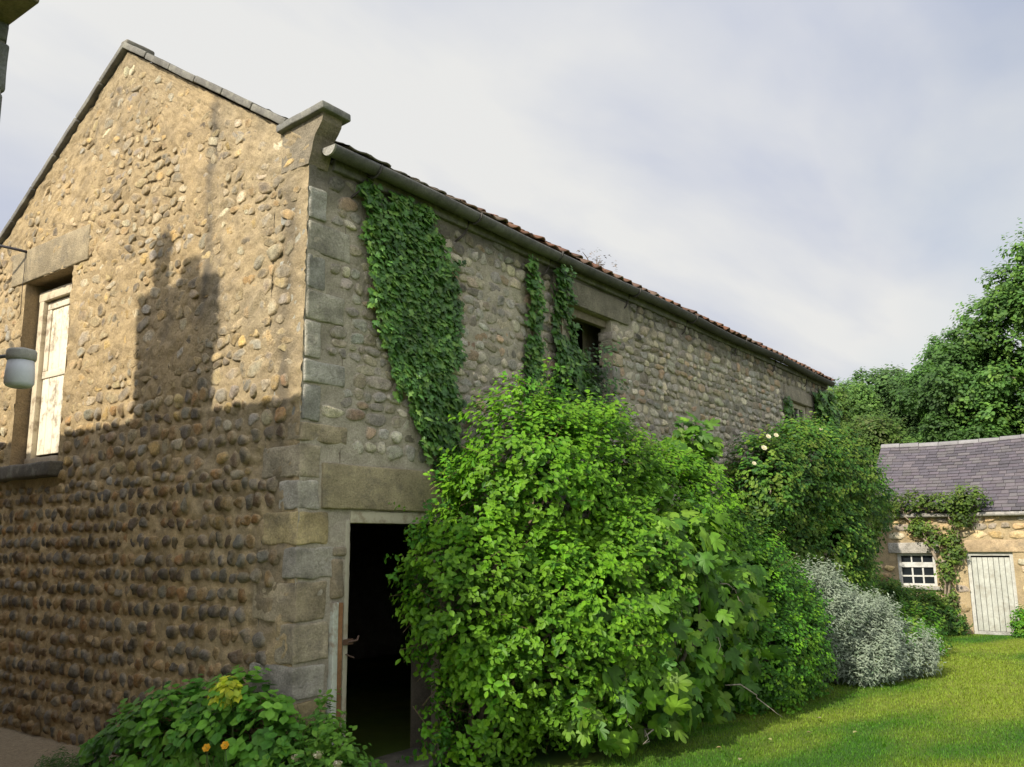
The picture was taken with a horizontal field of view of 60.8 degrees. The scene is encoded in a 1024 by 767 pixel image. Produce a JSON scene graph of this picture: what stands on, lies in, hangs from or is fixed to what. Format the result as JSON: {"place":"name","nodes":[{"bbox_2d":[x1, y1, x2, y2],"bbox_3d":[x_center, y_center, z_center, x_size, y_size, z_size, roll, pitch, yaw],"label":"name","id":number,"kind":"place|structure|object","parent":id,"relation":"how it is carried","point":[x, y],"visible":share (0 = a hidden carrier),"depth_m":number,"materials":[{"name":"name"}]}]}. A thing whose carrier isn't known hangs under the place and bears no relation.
{"place":"outdoors","nodes":[
{"label":"outdoors","id":0,"kind":"place"},
{"bbox_2d":[0,728,138,766],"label":"gravel path","id":1,"kind":"structure","parent":0,"point":[20,749],"depth_m":7.89,"materials":[{"name":"grey gravel"}]},
{"bbox_2d":[194,749,224,766],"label":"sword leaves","id":2,"kind":"object","parent":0,"point":[206,764],"visible":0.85,"depth_m":5.90,"materials":[{"name":"green plant"}]},
{"bbox_2d":[0,0,1023,388],"label":"sky","id":3,"kind":"structure","parent":0,"point":[823,183],"materials":[{"name":"white"}]},
{"bbox_2d":[345,570,1023,766],"bbox_3d":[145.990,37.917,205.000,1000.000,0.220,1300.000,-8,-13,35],"label":"lawn","id":4,"kind":"structure","parent":0,"point":[378,701],"depth_m":8.95,"materials":[{"name":"green plant"}]},
{"bbox_2d":[0,0,38,115],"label":"stone house","id":5,"kind":"structure","parent":4,"relation":"on","point":[11,11],"depth_m":4.85,"materials":[{"name":"stone"}]},
{"bbox_2d":[0,347,37,388],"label":"outdoor lamp","id":6,"kind":"object","parent":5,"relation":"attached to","point":[19,373],"visible":1,"depth_m":6.23,"materials":[{"name":"glass"}]},
{"bbox_2d":[31,746,112,766],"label":"feathery weed","id":7,"kind":"object","parent":4,"relation":"on","point":[65,764],"visible":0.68,"depth_m":7.01,"materials":[{"name":"green plant"}]},
{"bbox_2d":[76,664,324,766],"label":"leafy perennial","id":8,"kind":"object","parent":4,"relation":"on","point":[145,727],"visible":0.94,"depth_m":6.24,"materials":[{"name":"green plant"}]},
{"bbox_2d":[202,743,210,766],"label":"poppy","id":9,"kind":"object","parent":4,"relation":"on","point":[206,747],"visible":1,"depth_m":5.86,"materials":[{"name":"orange plant"}]},
{"bbox_2d":[207,675,242,764],"bbox_3d":[-1.998,2.524,6.051,0.337,0.944,0.231,-8,-13,35],"label":"spurge","id":10,"kind":"object","parent":4,"relation":"on","point":[227,692],"visible":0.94,"depth_m":6.06,"materials":[{"name":"yellow plant"}]},
{"bbox_2d":[221,741,228,766],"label":"poppy","id":11,"kind":"object","parent":4,"relation":"on","point":[224,745],"visible":1,"depth_m":5.75,"materials":[{"name":"orange plant"}]},
{"bbox_2d":[294,706,307,758],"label":"sword leaves","id":12,"kind":"object","parent":4,"relation":"on","point":[302,733],"visible":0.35,"depth_m":6.05,"materials":[{"name":"green plant"}]},
{"bbox_2d":[265,688,386,766],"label":"flowering herb","id":13,"kind":"object","parent":4,"relation":"on","point":[328,732],"visible":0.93,"depth_m":5.99,"materials":[{"name":"green plant"}]},
{"bbox_2d":[0,39,840,766],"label":"stone barn","id":14,"kind":"structure","parent":4,"relation":"on","point":[212,459],"depth_m":8.06,"materials":[{"name":"brown stone"}]},
{"bbox_2d":[355,177,467,499],"bbox_3d":[-0.863,-0.347,7.840,0.205,2.787,1.515,-8,-13,35],"label":"ivy","id":15,"kind":"object","parent":14,"relation":"attached to","point":[411,377],"visible":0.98,"depth_m":7.88,"materials":[{"name":"green plant"}]},
{"bbox_2d":[521,254,548,418],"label":"ivy","id":16,"kind":"object","parent":14,"relation":"attached to","point":[534,343],"visible":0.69,"depth_m":9.44,"materials":[{"name":"green plant"}]},
{"bbox_2d":[550,264,628,444],"bbox_3d":[0.915,-0.280,10.064,0.491,2.117,1.301,-8,-13,35],"label":"ivy","id":17,"kind":"object","parent":14,"relation":"attached to","point":[572,358],"visible":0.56,"depth_m":9.93,"materials":[{"name":"green plant"}]},
{"bbox_2d":[576,250,616,269],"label":"dry weed","id":18,"kind":"object","parent":14,"relation":"on","point":[596,260],"visible":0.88,"depth_m":10.63,"materials":[{"name":"brown plant"}]},
{"bbox_2d":[783,396,797,437],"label":"ivy","id":19,"kind":"object","parent":14,"relation":"attached to","point":[789,404],"visible":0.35,"depth_m":15.89,"materials":[{"name":"green plant"}]},
{"bbox_2d":[791,409,802,432],"bbox_3d":[5.419,0.788,16.654,0.007,0.640,0.880,-8,-13,35],"label":"window pane","id":20,"kind":"structure","parent":14,"relation":"in","point":[800,413],"depth_m":16.78,"materials":[{"name":"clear glass"}]},
{"bbox_2d":[792,403,805,429],"bbox_3d":[5.421,0.751,16.659,0.073,0.716,1.022,-8,-13,35],"label":"eaves window","id":21,"kind":"structure","parent":14,"relation":"in","point":[796,406],"depth_m":16.81,"materials":[{"name":"paint"}]},
{"bbox_2d":[811,389,842,467],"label":"ivy","id":22,"kind":"object","parent":14,"relation":"attached to","point":[824,404],"visible":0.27,"depth_m":17.35,"materials":[{"name":"green plant"}]},
{"bbox_2d":[384,354,756,766],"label":"climbing shrub","id":23,"kind":"object","parent":4,"relation":"on","point":[480,666],"visible":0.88,"depth_m":7.39,"materials":[{"name":"green plant"}]},
{"bbox_2d":[541,411,788,758],"bbox_3d":[1.646,1.849,9.063,1.554,3.484,4.235,-8,-13,35],"label":"fig tree","id":24,"kind":"object","parent":4,"relation":"on","point":[677,712],"visible":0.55,"depth_m":8.34,"materials":[{"name":"green plant"}]},
{"bbox_2d":[670,505,843,718],"bbox_3d":[3.040,2.792,10.964,1.973,2.520,3.564,-8,-13,35],"label":"dense shrub","id":25,"kind":"object","parent":4,"relation":"on","point":[793,675],"visible":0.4,"depth_m":10.17,"materials":[{"name":"green plant"}]},
{"bbox_2d":[721,410,898,653],"bbox_3d":[5.324,2.620,14.720,1.846,4.374,6.066,-8,-13,35],"label":"climbing rose","id":26,"kind":"object","parent":4,"relation":"on","point":[812,512],"visible":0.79,"depth_m":13.76,"materials":[{"name":"green plant"}]},
{"bbox_2d":[828,378,885,423],"bbox_3d":[12.218,3.983,33.393,5.584,8.576,5.227,2,-11,-13],"label":"broadleaf tree","id":27,"kind":"object","parent":4,"relation":"on","point":[863,405],"visible":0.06,"depth_m":32.66,"materials":[{"name":"green plant"}]},
{"bbox_2d":[765,553,950,687],"bbox_3d":[4.785,3.325,12.293,3.168,1.856,1.838,5,-12,-27],"label":"silver shrub","id":28,"kind":"object","parent":4,"relation":"on","point":[851,636],"visible":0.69,"depth_m":11.66,"materials":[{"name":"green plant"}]},
{"bbox_2d":[827,386,924,567],"bbox_3d":[9.149,3.313,24.306,5.290,6.566,3.677,-2,-11,9],"label":"broadleaf tree","id":29,"kind":"object","parent":4,"relation":"on","point":[872,430],"visible":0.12,"depth_m":23.48,"materials":[{"name":"green plant"}]},
{"bbox_2d":[843,363,933,442],"bbox_3d":[15.641,3.700,34.672,5.616,9.318,6.652,-8,-13,35],"label":"broadleaf tree","id":30,"kind":"object","parent":4,"relation":"on","point":[879,379],"visible":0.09,"depth_m":34.53,"materials":[{"name":"green plant"}]},
{"bbox_2d":[870,571,948,632],"bbox_3d":[8.190,4.777,18.654,1.581,1.547,2.374,-25,-26,66],"label":"green shrub","id":31,"kind":"object","parent":4,"relation":"on","point":[889,586],"visible":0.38,"depth_m":18.24,"materials":[{"name":"green plant"}]},
{"bbox_2d":[878,595,952,659],"bbox_3d":[6.843,4.237,14.905,1.385,1.126,2.250,-3,-11,11],"label":"green shrub","id":32,"kind":"object","parent":4,"relation":"on","point":[936,626],"visible":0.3,"depth_m":14.88,"materials":[{"name":"green plant"}]},
{"bbox_2d":[917,586,972,635],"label":"green shrub","id":33,"kind":"object","parent":4,"relation":"on","point":[955,628],"visible":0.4,"depth_m":18.40,"materials":[{"name":"green plant"}]},
{"bbox_2d":[870,434,1023,634],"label":"stone cottage","id":34,"kind":"structure","parent":4,"relation":"on","point":[989,587],"depth_m":19.47,"materials":[{"name":"stone"}]},
{"bbox_2d":[897,553,937,585],"bbox_3d":[9.127,4.182,19.612,0.800,0.710,0.072,-8,-13,35],"label":"cottage window","id":35,"kind":"structure","parent":34,"relation":"in","point":[918,569],"depth_m":19.61,"materials":[{"name":"paint"}]},
{"bbox_2d":[876,482,993,625],"bbox_3d":[9.325,3.817,19.142,2.453,3.212,0.722,-8,-13,35],"label":"cottage vine","id":36,"kind":"object","parent":34,"relation":"attached to","point":[961,501],"visible":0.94,"depth_m":19.03,"materials":[{"name":"green plant"}]},
{"bbox_2d":[971,557,1015,631],"bbox_3d":[10.315,4.506,18.656,0.732,1.541,0.033,-8,-13,35],"label":"plank door","id":37,"kind":"structure","parent":34,"relation":"in","point":[984,576],"depth_m":18.65,"materials":[{"name":"paint"}]},
{"bbox_2d":[883,321,1023,478],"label":"broadleaf tree","id":38,"kind":"object","parent":4,"relation":"on","point":[940,356],"visible":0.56,"depth_m":30.74,"materials":[{"name":"green plant"}]},
{"bbox_2d":[919,217,1023,440],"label":"broadleaf tree","id":39,"kind":"object","parent":4,"relation":"on","point":[1001,309],"visible":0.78,"depth_m":30.31,"materials":[{"name":"green plant"}]},
{"bbox_2d":[1006,603,1023,637],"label":"green shrub","id":40,"kind":"object","parent":4,"relation":"on","point":[1016,625],"visible":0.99,"depth_m":17.88,"materials":[{"name":"green plant"}]}
]}

